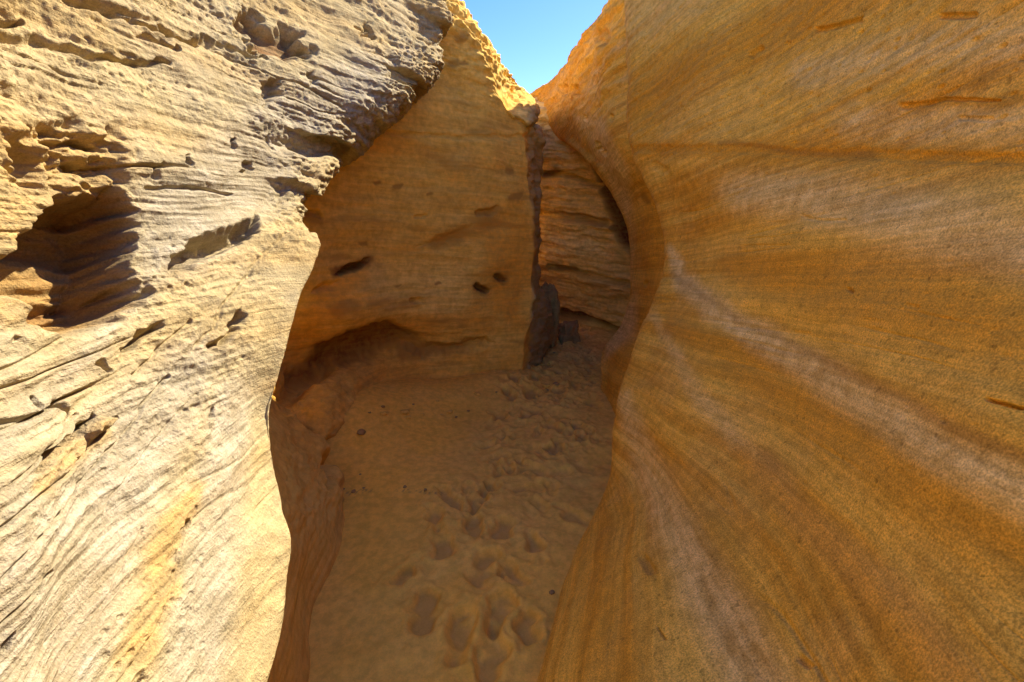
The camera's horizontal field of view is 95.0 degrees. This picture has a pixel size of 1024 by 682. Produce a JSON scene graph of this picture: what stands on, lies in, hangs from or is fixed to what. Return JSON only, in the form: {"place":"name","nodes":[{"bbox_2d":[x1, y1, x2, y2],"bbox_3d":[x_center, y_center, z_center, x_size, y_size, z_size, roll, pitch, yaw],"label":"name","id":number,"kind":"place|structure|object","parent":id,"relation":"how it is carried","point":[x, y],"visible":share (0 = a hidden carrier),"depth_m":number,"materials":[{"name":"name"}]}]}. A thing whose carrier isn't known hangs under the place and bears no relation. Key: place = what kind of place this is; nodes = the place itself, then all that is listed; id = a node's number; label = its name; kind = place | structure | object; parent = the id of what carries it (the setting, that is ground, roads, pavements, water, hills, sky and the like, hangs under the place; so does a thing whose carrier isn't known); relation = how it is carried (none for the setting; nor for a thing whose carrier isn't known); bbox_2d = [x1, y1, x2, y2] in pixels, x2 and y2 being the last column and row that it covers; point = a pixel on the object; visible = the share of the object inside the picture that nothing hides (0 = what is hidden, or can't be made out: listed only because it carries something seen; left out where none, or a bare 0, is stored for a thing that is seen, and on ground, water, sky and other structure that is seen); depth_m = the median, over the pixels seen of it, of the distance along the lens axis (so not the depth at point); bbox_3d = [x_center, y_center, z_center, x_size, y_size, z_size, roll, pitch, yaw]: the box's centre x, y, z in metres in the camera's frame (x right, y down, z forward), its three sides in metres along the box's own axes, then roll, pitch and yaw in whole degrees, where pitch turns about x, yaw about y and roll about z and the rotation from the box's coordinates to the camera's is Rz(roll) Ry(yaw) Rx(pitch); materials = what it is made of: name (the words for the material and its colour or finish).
{"place":"outdoors","nodes":[
{"label":"outdoors","id":0,"kind":"place"},
{"bbox_2d":[309,324,616,681],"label":"sand","id":1,"kind":"structure","parent":0,"point":[457,570],"depth_m":2.53,"materials":[{"name":"brown sand"}]},
{"bbox_2d":[0,0,453,681],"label":"sandstone wall","id":2,"kind":"structure","parent":1,"relation":"on","point":[168,168],"depth_m":1.25,"materials":[{"name":"beige stone"}]},
{"bbox_2d":[357,429,365,434],"bbox_3d":[-1.049,0.633,3.264,0.058,0.033,0.067,0,16,0],"label":"stone","id":3,"kind":"object","parent":1,"relation":"on","point":[361,431],"visible":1,"depth_m":3.25,"materials":[{"name":"brown stone"}]},
{"bbox_2d":[400,409,409,414],"bbox_3d":[-0.822,0.541,3.585,0.078,0.035,0.061,-4,16,-14],"label":"stone","id":4,"kind":"object","parent":1,"relation":"on","point":[405,411],"visible":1,"depth_m":3.57,"materials":[{"name":"beige stone"}]},
{"bbox_2d":[267,0,554,681],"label":"sandstone wall","id":5,"kind":"structure","parent":1,"relation":"on","point":[421,218],"depth_m":3.71,"materials":[{"name":"brown stone"}]},
{"bbox_2d":[541,281,559,347],"bbox_3d":[0.424,-0.290,5.626,0.279,0.851,0.389,0,16,0],"label":"rock slab","id":6,"kind":"object","parent":1,"relation":"on","point":[551,292],"visible":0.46,"depth_m":5.46,"materials":[{"name":"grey stone"}]},
{"bbox_2d":[558,320,580,344],"bbox_3d":[0.716,-0.078,5.948,0.293,0.375,0.267,-3,16,-12],"label":"boulder","id":7,"kind":"object","parent":1,"relation":"on","point":[567,330],"visible":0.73,"depth_m":5.86,"materials":[{"name":"grey stone"}]},
{"bbox_2d":[533,97,630,329],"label":"sandstone wall","id":8,"kind":"structure","parent":1,"relation":"on","point":[584,257],"depth_m":6.05,"materials":[{"name":"brown stone"}]},
{"bbox_2d":[530,0,664,413],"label":"sandstone wall","id":9,"kind":"structure","parent":1,"relation":"on","point":[582,94],"depth_m":4.09,"materials":[{"name":"brown stone"}]},
{"bbox_2d":[537,0,1023,681],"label":"sandstone wall","id":10,"kind":"structure","parent":1,"relation":"on","point":[817,468],"depth_m":1.25,"materials":[{"name":"brown stone"}]},
{"bbox_2d":[460,0,607,93],"label":"sky","id":11,"kind":"structure","parent":0,"point":[534,39],"materials":[{"name":"blue"}]}
]}

